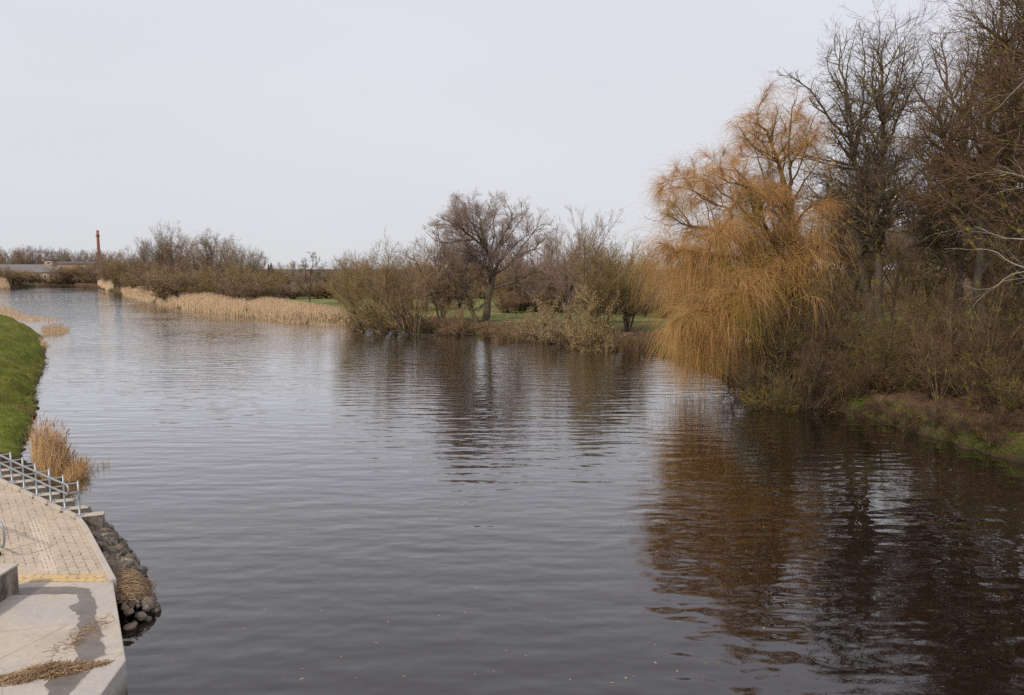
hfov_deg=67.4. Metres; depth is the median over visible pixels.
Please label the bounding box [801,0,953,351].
park tree
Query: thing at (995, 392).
bank shrub
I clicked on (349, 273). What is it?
bank shrub
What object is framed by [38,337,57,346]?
reed bed
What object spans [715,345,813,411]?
bank shrub
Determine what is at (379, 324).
bank willow
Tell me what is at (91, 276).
distant shrub
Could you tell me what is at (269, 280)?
distant shrub
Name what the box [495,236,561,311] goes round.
distant shrub
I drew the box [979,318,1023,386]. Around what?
bank shrub
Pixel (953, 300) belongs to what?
sapling
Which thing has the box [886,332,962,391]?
bank shrub
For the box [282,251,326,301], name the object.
rounded willow
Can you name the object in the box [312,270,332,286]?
distant shrub
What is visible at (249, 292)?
distant shrub
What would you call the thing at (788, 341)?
sapling
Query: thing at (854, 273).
park tree
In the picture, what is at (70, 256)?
distant tree
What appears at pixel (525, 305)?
distant shrub
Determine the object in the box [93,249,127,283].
distant shrub
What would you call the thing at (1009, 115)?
park tree
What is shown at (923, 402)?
dry grass
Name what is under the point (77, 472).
reed bed
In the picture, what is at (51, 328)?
reed bed
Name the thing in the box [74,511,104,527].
concrete block
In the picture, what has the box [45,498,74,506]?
concrete block
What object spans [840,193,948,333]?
park tree
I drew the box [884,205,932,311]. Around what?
park tree
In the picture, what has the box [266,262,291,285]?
distant tree
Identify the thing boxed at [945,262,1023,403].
sapling
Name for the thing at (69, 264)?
factory hall
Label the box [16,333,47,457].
shore sedge
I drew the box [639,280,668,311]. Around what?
distant shrub
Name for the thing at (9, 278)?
distant shrub
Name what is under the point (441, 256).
bank tree
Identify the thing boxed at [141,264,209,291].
distant shrub
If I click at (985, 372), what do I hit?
bank shrub
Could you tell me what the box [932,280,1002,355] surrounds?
sapling
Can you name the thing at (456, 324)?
bank shrub
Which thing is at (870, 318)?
sapling
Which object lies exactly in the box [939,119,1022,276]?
park tree
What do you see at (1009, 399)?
bank shrub
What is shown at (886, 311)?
distant shrub
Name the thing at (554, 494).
river water
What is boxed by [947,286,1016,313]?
distant shrub
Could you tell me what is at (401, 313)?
bank willow
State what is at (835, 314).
sapling
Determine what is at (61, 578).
tactile strip
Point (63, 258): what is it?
distant tree
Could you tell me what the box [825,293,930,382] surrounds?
bush
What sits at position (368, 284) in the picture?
distant shrub
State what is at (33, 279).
distant shrub
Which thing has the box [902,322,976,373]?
bank shrub
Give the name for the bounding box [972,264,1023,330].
sapling
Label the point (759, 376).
bank shrub
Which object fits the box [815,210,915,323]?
park tree
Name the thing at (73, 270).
distant shrub
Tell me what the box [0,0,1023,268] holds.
sky
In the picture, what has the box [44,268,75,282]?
distant shrub
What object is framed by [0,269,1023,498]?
ground
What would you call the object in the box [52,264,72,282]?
distant shrub
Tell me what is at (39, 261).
distant tree
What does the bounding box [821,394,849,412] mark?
brush
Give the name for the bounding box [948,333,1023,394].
bank shrub
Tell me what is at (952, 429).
brush
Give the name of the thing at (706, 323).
weeping willow
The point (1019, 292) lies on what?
park tree
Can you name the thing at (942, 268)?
park tree
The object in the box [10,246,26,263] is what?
distant tree
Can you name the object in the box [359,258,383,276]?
distant tree
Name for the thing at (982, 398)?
brush
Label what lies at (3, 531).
railing
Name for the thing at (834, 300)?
sapling
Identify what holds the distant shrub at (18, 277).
on the ground at (26, 334)
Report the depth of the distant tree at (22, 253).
470.24 m
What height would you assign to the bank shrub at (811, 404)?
6.036 m
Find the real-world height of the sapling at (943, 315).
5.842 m
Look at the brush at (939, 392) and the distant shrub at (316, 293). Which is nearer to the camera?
the brush at (939, 392)
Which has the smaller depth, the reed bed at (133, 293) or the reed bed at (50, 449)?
the reed bed at (50, 449)
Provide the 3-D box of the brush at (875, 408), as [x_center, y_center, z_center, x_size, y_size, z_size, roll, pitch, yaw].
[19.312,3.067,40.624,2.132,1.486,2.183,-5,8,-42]
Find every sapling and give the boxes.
[729,270,838,387]
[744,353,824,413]
[752,263,855,371]
[758,252,873,339]
[775,255,856,321]
[777,277,862,340]
[794,250,907,353]
[803,254,885,339]
[809,289,877,369]
[839,288,904,357]
[854,297,931,359]
[869,252,951,359]
[871,300,953,373]
[891,295,991,400]
[901,290,949,345]
[902,248,1013,368]
[920,291,972,335]
[921,280,1023,370]
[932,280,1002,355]
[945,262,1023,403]
[965,257,1023,341]
[967,276,1022,338]
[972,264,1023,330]
[993,254,1023,349]
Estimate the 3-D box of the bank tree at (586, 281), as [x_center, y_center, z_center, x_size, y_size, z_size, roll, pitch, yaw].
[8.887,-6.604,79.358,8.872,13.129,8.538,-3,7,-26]
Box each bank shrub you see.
[222,258,253,287]
[331,246,383,315]
[422,298,482,335]
[476,319,506,336]
[486,318,527,341]
[615,331,657,356]
[709,307,879,383]
[710,355,757,395]
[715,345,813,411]
[717,381,760,400]
[723,287,843,393]
[727,333,820,404]
[732,334,857,412]
[758,294,853,358]
[771,332,859,408]
[787,345,865,394]
[790,314,873,383]
[801,312,868,368]
[815,352,887,407]
[830,360,914,394]
[831,331,889,377]
[843,350,940,394]
[863,327,912,369]
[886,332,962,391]
[896,363,969,398]
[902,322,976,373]
[912,343,1010,395]
[926,320,995,377]
[929,336,1023,405]
[941,375,1023,416]
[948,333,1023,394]
[956,320,1023,394]
[960,322,1005,365]
[964,340,1023,416]
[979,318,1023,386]
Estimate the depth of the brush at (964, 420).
34.40 m
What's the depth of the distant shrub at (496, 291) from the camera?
125.08 m
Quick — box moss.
[617,338,1023,456]
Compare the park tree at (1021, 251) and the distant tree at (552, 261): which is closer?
the park tree at (1021, 251)
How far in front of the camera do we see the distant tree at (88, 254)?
477.04 m
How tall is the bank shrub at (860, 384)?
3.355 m
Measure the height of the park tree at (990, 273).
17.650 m
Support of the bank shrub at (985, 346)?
on the ground at (26, 334)
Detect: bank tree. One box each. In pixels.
[393,216,493,319]
[534,204,622,325]
[548,221,638,336]
[578,232,673,331]
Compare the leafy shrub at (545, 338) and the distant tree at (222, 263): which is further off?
the distant tree at (222, 263)
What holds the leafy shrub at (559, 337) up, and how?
on the ground at (26, 334)
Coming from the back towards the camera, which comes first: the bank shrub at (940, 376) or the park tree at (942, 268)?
the park tree at (942, 268)
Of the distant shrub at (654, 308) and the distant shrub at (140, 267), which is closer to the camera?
the distant shrub at (654, 308)
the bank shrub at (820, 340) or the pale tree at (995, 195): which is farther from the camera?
the bank shrub at (820, 340)
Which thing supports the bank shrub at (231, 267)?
on the ground at (26, 334)
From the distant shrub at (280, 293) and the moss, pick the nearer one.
the moss
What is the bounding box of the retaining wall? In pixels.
[0,563,18,601]
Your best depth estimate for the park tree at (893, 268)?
90.84 m
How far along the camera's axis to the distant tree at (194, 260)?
193.14 m
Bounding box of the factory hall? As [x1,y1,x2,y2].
[57,261,103,272]
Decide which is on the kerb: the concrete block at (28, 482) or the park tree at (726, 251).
the concrete block at (28, 482)
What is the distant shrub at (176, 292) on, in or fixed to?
on the ground at (26, 334)
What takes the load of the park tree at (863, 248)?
on the ground at (26, 334)
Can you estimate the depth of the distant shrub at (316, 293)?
171.83 m
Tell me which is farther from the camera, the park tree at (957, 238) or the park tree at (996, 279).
the park tree at (996, 279)
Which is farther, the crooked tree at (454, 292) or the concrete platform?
the crooked tree at (454, 292)
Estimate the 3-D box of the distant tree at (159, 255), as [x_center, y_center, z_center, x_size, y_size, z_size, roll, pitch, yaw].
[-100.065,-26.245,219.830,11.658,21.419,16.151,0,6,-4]
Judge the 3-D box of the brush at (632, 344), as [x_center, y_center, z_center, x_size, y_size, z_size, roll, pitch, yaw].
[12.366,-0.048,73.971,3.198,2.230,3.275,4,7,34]
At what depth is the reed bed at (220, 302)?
143.34 m
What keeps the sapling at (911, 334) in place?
on the ground at (26, 334)
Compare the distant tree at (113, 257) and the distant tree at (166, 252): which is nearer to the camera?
the distant tree at (166, 252)
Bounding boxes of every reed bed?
[0,276,9,288]
[0,304,60,320]
[24,410,77,479]
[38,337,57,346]
[41,321,69,334]
[50,451,96,482]
[84,458,112,470]
[97,279,113,290]
[120,283,179,307]
[177,290,245,316]
[243,296,352,325]
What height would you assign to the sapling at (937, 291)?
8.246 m
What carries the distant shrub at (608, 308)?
on the ground at (26, 334)
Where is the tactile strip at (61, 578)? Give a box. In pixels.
[18,574,106,581]
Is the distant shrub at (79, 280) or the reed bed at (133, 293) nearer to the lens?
the reed bed at (133, 293)
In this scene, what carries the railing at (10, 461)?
on the concrete block at (84, 509)
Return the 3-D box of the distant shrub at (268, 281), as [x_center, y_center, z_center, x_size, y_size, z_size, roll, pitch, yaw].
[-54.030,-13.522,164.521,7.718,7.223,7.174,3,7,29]
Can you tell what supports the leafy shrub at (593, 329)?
on the ground at (26, 334)
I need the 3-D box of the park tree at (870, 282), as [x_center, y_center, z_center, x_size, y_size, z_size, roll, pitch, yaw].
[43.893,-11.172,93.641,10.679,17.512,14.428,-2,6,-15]
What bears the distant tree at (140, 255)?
on the ground at (26, 334)
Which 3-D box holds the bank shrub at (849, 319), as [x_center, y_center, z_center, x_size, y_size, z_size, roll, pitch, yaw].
[19.573,-1.088,51.243,6.163,5.871,6.016,2,6,17]
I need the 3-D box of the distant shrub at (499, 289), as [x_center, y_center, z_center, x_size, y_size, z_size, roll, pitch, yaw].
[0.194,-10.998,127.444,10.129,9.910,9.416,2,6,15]
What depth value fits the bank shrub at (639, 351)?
70.36 m
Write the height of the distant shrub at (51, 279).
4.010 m
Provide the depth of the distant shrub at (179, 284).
164.99 m
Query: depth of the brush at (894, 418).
38.79 m
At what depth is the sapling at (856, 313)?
56.23 m
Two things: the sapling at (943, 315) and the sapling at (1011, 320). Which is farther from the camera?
the sapling at (943, 315)
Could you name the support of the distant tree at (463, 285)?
on the ground at (26, 334)
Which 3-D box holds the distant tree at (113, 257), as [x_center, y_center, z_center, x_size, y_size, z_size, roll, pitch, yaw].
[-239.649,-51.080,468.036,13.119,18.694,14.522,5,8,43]
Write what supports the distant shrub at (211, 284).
on the ground at (26, 334)
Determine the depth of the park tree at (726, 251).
121.19 m
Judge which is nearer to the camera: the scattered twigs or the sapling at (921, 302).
the scattered twigs
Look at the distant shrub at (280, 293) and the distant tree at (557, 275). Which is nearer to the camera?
the distant tree at (557, 275)
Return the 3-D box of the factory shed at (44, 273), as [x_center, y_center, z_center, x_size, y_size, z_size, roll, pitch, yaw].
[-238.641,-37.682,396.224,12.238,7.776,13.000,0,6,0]
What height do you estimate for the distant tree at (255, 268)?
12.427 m
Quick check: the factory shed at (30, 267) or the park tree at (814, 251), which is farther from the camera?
the factory shed at (30, 267)
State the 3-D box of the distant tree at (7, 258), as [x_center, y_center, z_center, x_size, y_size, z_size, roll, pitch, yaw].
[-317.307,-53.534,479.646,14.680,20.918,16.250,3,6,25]
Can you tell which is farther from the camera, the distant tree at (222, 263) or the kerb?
the distant tree at (222, 263)
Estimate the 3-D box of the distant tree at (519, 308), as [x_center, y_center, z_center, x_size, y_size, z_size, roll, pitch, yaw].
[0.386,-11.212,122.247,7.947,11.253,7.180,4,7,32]
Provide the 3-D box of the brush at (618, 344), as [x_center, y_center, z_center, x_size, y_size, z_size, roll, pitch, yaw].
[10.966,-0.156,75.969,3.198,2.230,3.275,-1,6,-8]
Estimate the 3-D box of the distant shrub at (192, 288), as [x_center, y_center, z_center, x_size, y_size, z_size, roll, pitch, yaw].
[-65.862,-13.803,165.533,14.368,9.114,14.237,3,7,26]
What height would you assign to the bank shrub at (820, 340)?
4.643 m
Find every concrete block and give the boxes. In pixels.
[0,474,22,480]
[1,468,10,474]
[6,479,34,486]
[19,485,46,492]
[31,491,60,499]
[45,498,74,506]
[59,505,89,513]
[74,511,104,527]
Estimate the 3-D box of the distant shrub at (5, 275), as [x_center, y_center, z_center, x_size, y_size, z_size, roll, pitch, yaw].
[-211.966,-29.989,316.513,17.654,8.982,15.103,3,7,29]
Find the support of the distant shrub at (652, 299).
on the ground at (26, 334)
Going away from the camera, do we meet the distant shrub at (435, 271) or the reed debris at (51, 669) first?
the reed debris at (51, 669)
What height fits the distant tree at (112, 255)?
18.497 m
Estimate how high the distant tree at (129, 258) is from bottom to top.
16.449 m
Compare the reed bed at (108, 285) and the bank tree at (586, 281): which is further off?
the reed bed at (108, 285)
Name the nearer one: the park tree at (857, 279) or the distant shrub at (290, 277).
the park tree at (857, 279)
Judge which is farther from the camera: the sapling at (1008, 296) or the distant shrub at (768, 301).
the distant shrub at (768, 301)
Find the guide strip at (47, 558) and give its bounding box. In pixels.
[27,521,59,571]
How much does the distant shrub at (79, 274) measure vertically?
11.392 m
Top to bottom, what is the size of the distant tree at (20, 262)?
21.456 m
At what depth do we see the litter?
22.57 m
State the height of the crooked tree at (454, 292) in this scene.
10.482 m
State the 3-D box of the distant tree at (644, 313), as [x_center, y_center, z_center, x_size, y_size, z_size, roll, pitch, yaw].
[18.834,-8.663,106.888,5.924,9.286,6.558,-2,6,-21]
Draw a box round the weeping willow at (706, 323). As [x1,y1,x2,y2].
[610,71,885,401]
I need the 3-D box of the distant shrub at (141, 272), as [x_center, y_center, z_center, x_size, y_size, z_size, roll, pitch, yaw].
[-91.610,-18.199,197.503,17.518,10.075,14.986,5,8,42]
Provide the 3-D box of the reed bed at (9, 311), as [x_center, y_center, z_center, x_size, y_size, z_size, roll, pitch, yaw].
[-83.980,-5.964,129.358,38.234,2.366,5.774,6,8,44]
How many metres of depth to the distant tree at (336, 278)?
148.16 m
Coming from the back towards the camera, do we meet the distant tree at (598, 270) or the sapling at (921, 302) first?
the distant tree at (598, 270)
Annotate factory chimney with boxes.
[96,230,99,253]
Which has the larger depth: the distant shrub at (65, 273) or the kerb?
the distant shrub at (65, 273)
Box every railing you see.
[0,452,83,516]
[0,521,5,547]
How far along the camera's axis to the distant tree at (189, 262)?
201.81 m
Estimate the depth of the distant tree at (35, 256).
464.48 m
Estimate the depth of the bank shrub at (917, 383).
40.61 m
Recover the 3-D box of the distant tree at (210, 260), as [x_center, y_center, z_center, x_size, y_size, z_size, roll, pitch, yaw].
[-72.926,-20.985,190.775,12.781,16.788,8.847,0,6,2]
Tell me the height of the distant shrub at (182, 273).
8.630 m
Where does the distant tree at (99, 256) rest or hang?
on the ground at (26, 334)
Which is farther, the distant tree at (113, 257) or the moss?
the distant tree at (113, 257)
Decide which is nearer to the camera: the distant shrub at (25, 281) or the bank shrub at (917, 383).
the bank shrub at (917, 383)
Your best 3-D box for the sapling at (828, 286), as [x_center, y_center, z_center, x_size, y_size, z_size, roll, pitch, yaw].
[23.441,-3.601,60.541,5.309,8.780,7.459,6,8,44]
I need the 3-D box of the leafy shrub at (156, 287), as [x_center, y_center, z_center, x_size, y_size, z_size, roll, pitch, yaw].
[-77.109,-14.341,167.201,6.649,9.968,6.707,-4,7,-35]
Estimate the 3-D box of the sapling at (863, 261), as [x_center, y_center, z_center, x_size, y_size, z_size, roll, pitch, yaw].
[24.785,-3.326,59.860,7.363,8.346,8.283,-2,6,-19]
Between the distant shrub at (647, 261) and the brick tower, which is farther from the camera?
the brick tower
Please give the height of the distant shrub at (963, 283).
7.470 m
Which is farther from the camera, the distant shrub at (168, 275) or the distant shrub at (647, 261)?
the distant shrub at (168, 275)
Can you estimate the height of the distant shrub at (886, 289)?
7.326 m
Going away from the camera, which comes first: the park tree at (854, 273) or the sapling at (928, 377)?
the sapling at (928, 377)
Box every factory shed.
[0,264,43,274]
[31,267,61,280]
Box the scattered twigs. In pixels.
[44,613,114,656]
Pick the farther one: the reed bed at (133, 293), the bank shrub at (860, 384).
the reed bed at (133, 293)
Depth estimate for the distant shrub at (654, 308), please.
104.01 m
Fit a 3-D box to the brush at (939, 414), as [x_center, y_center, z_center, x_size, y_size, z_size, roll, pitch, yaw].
[20.504,3.078,36.955,2.399,1.672,2.456,-3,7,-30]
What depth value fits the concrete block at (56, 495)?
24.52 m
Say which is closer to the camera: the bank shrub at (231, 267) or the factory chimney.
the bank shrub at (231, 267)
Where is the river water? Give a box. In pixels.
[0,286,1023,694]
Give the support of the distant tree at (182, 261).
on the ground at (26, 334)
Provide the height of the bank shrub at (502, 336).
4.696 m
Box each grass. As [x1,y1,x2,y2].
[0,330,45,454]
[0,339,46,428]
[262,310,635,344]
[622,331,1023,457]
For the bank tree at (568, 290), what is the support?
on the ground at (26, 334)
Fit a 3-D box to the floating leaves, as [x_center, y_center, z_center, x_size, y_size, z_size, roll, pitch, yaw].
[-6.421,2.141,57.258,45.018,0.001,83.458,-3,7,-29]
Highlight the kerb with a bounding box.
[0,478,117,608]
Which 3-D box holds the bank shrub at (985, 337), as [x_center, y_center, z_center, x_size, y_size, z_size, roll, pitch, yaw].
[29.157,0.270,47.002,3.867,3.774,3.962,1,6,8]
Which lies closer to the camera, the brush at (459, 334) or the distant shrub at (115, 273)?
the brush at (459, 334)
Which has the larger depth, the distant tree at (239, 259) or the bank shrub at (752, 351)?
the distant tree at (239, 259)
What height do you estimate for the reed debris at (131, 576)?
0.677 m
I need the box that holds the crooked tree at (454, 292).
[417,244,486,325]
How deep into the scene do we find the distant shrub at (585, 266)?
121.48 m
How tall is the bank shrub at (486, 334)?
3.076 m
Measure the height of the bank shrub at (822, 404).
5.452 m
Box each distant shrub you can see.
[0,266,18,281]
[0,268,15,279]
[1,267,33,284]
[16,273,31,283]
[22,272,42,282]
[42,265,75,282]
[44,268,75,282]
[46,276,62,283]
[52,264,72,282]
[60,263,92,282]
[64,260,98,282]
[73,275,83,282]
[76,261,115,282]
[79,275,92,282]
[89,252,126,285]
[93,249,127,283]
[104,251,139,289]
[115,272,135,287]
[122,260,151,288]
[124,258,188,293]
[126,254,162,287]
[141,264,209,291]
[160,265,203,288]
[162,267,221,296]
[165,275,194,297]
[171,264,238,297]
[197,265,225,294]
[206,260,251,296]
[206,262,296,298]
[207,267,272,301]
[247,267,277,297]
[275,276,294,297]
[276,282,309,298]
[281,267,303,283]
[297,273,313,282]
[300,282,330,298]
[302,280,341,298]
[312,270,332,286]
[320,259,368,277]
[354,255,399,301]
[415,240,471,308]
[471,279,502,298]
[482,288,527,313]
[491,284,535,309]
[494,254,533,298]
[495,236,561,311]
[519,299,531,310]
[529,284,575,313]
[542,236,622,307]
[582,285,621,312]
[591,238,654,312]
[630,248,664,285]
[633,277,683,317]
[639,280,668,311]
[639,282,667,311]
[753,292,782,316]
[783,273,872,307]
[836,276,922,310]
[855,285,900,312]
[905,284,972,316]
[931,274,1011,294]
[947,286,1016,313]
[960,285,986,309]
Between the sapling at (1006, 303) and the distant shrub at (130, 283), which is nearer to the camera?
the sapling at (1006, 303)
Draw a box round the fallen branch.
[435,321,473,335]
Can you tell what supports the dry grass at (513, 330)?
on the ground at (26, 334)
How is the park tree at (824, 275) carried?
on the ground at (26, 334)
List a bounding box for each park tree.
[658,242,701,308]
[694,216,741,281]
[762,15,949,346]
[785,219,842,307]
[789,228,855,312]
[796,160,896,321]
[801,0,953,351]
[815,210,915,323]
[818,182,889,314]
[830,206,925,306]
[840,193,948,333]
[865,0,1023,340]
[868,12,1023,348]
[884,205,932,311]
[884,205,948,317]
[887,217,967,326]
[904,0,1023,301]
[909,189,974,323]
[923,168,1023,326]
[923,228,1012,328]
[934,186,1017,325]
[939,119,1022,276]
[961,182,1022,327]
[965,144,1023,291]
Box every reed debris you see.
[0,657,112,686]
[112,568,158,610]
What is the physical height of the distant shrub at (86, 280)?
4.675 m
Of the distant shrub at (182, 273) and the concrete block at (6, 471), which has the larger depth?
the distant shrub at (182, 273)
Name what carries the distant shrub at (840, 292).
on the ground at (26, 334)
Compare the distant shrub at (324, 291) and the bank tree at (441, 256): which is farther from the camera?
the distant shrub at (324, 291)
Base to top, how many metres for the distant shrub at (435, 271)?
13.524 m
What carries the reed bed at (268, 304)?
on the ground at (26, 334)
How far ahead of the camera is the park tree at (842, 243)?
69.59 m
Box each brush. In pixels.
[445,330,470,335]
[607,335,633,350]
[621,338,656,351]
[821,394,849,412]
[839,401,870,420]
[864,393,896,416]
[877,403,920,426]
[897,411,934,432]
[905,395,952,428]
[920,369,970,397]
[940,412,985,440]
[948,405,1004,440]
[966,414,1021,450]
[970,379,1020,412]
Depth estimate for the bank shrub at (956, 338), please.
47.97 m
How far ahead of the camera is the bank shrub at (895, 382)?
42.45 m
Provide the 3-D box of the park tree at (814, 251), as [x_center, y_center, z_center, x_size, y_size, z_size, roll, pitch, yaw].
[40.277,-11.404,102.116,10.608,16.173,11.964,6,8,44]
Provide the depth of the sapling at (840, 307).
49.17 m
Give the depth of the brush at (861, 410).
41.67 m
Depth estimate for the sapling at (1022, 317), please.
42.77 m
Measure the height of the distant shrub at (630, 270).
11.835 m
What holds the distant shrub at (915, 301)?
on the ground at (26, 334)
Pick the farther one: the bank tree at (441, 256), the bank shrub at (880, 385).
the bank tree at (441, 256)
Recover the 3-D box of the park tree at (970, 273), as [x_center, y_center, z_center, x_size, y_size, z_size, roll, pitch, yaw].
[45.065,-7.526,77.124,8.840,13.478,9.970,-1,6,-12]
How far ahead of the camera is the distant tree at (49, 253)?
453.99 m
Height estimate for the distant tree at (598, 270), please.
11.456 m
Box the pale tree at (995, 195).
[944,0,1023,311]
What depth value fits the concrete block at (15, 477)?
26.70 m
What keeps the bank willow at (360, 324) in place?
on the ground at (26, 334)
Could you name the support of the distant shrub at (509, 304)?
on the ground at (26, 334)
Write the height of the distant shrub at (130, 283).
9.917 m
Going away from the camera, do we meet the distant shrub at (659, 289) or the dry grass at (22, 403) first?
the dry grass at (22, 403)
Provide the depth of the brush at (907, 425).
37.55 m
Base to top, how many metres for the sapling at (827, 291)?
8.780 m
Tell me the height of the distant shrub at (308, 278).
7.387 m
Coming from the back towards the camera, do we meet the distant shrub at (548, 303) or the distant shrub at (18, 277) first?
the distant shrub at (18, 277)
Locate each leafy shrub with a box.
[142,260,173,302]
[503,293,557,343]
[528,294,585,346]
[540,282,620,351]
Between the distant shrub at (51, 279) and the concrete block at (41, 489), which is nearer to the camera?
the concrete block at (41, 489)
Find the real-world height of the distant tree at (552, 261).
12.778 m
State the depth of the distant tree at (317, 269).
311.43 m
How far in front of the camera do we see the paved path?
20.76 m
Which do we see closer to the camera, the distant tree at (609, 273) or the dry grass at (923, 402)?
the dry grass at (923, 402)
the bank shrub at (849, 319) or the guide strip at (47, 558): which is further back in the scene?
the bank shrub at (849, 319)
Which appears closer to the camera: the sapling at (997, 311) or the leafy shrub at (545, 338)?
the sapling at (997, 311)
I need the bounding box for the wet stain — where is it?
[12,587,105,694]
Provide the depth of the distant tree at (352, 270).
138.78 m
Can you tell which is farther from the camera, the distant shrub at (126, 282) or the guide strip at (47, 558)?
the distant shrub at (126, 282)
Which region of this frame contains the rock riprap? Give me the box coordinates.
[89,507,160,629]
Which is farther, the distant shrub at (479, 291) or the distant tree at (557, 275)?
the distant shrub at (479, 291)
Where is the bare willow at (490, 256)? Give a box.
[422,188,564,320]
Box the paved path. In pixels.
[0,483,108,581]
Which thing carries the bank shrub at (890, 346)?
on the ground at (26, 334)
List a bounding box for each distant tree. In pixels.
[0,248,13,263]
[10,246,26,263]
[13,244,37,263]
[14,245,34,261]
[20,245,47,263]
[35,248,55,263]
[43,246,73,260]
[55,250,71,261]
[59,250,88,260]
[79,247,103,260]
[90,248,106,261]
[99,249,117,262]
[105,250,126,266]
[119,246,141,274]
[128,240,155,269]
[132,233,172,268]
[141,219,183,271]
[156,228,196,275]
[171,234,199,276]
[181,238,204,289]
[187,228,225,284]
[189,232,240,278]
[214,238,240,276]
[215,239,246,275]
[223,244,262,274]
[235,247,268,278]
[249,252,272,275]
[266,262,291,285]
[307,266,329,279]
[326,256,348,300]
[335,253,366,297]
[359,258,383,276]
[377,241,419,307]
[402,241,440,309]
[449,248,482,308]
[497,245,535,310]
[515,234,567,304]
[539,238,587,312]
[575,241,619,304]
[589,241,632,313]
[614,249,648,299]
[632,254,663,316]
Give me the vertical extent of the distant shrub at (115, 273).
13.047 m
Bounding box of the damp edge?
[23,585,107,692]
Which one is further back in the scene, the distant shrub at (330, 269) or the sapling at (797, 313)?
the distant shrub at (330, 269)
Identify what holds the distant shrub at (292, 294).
on the ground at (26, 334)
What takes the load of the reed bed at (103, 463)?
in the river water
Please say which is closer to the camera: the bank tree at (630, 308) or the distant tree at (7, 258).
the bank tree at (630, 308)
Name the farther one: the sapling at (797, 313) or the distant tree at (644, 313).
the distant tree at (644, 313)
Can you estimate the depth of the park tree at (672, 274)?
129.31 m
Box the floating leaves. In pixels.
[126,405,763,683]
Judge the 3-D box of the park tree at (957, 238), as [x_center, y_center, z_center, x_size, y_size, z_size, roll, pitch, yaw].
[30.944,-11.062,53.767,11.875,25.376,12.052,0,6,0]
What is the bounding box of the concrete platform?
[0,582,127,694]
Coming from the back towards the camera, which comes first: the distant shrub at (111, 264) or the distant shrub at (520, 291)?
the distant shrub at (111, 264)
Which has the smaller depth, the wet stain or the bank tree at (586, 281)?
the wet stain
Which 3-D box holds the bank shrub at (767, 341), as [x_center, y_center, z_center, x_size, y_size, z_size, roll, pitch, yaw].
[17.161,-0.425,48.794,8.130,6.964,8.159,3,6,24]
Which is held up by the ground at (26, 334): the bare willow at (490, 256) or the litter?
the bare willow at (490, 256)
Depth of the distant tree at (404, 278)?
127.28 m
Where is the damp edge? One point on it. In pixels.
(101, 640)
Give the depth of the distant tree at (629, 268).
109.64 m
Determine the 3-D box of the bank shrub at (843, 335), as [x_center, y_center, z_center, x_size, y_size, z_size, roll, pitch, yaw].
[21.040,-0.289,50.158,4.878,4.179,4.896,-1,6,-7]
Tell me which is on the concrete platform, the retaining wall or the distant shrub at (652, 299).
the retaining wall
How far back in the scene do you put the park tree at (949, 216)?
48.53 m
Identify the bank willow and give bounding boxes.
[321,241,430,331]
[325,227,428,333]
[340,238,461,334]
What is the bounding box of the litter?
[0,495,96,548]
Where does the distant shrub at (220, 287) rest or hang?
on the ground at (26, 334)
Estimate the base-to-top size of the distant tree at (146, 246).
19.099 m
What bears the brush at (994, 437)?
on the ground at (26, 334)
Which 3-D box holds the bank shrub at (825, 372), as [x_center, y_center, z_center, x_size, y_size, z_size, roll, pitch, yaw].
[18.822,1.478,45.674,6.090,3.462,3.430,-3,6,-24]
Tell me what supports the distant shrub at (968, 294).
on the ground at (26, 334)
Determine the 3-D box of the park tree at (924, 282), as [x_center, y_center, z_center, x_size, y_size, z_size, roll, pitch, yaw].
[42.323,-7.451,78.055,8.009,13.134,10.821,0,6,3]
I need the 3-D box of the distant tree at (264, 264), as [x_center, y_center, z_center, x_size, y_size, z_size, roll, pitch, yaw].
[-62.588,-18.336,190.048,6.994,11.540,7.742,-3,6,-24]
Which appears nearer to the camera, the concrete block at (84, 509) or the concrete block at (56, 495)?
the concrete block at (84, 509)
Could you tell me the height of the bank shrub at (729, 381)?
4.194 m
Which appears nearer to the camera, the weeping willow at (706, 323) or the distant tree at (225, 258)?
the weeping willow at (706, 323)
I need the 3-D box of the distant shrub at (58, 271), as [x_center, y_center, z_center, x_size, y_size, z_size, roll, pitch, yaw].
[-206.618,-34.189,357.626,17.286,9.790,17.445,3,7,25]
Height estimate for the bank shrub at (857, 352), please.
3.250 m
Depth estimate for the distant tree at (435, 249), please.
123.01 m
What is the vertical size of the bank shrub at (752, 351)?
6.154 m

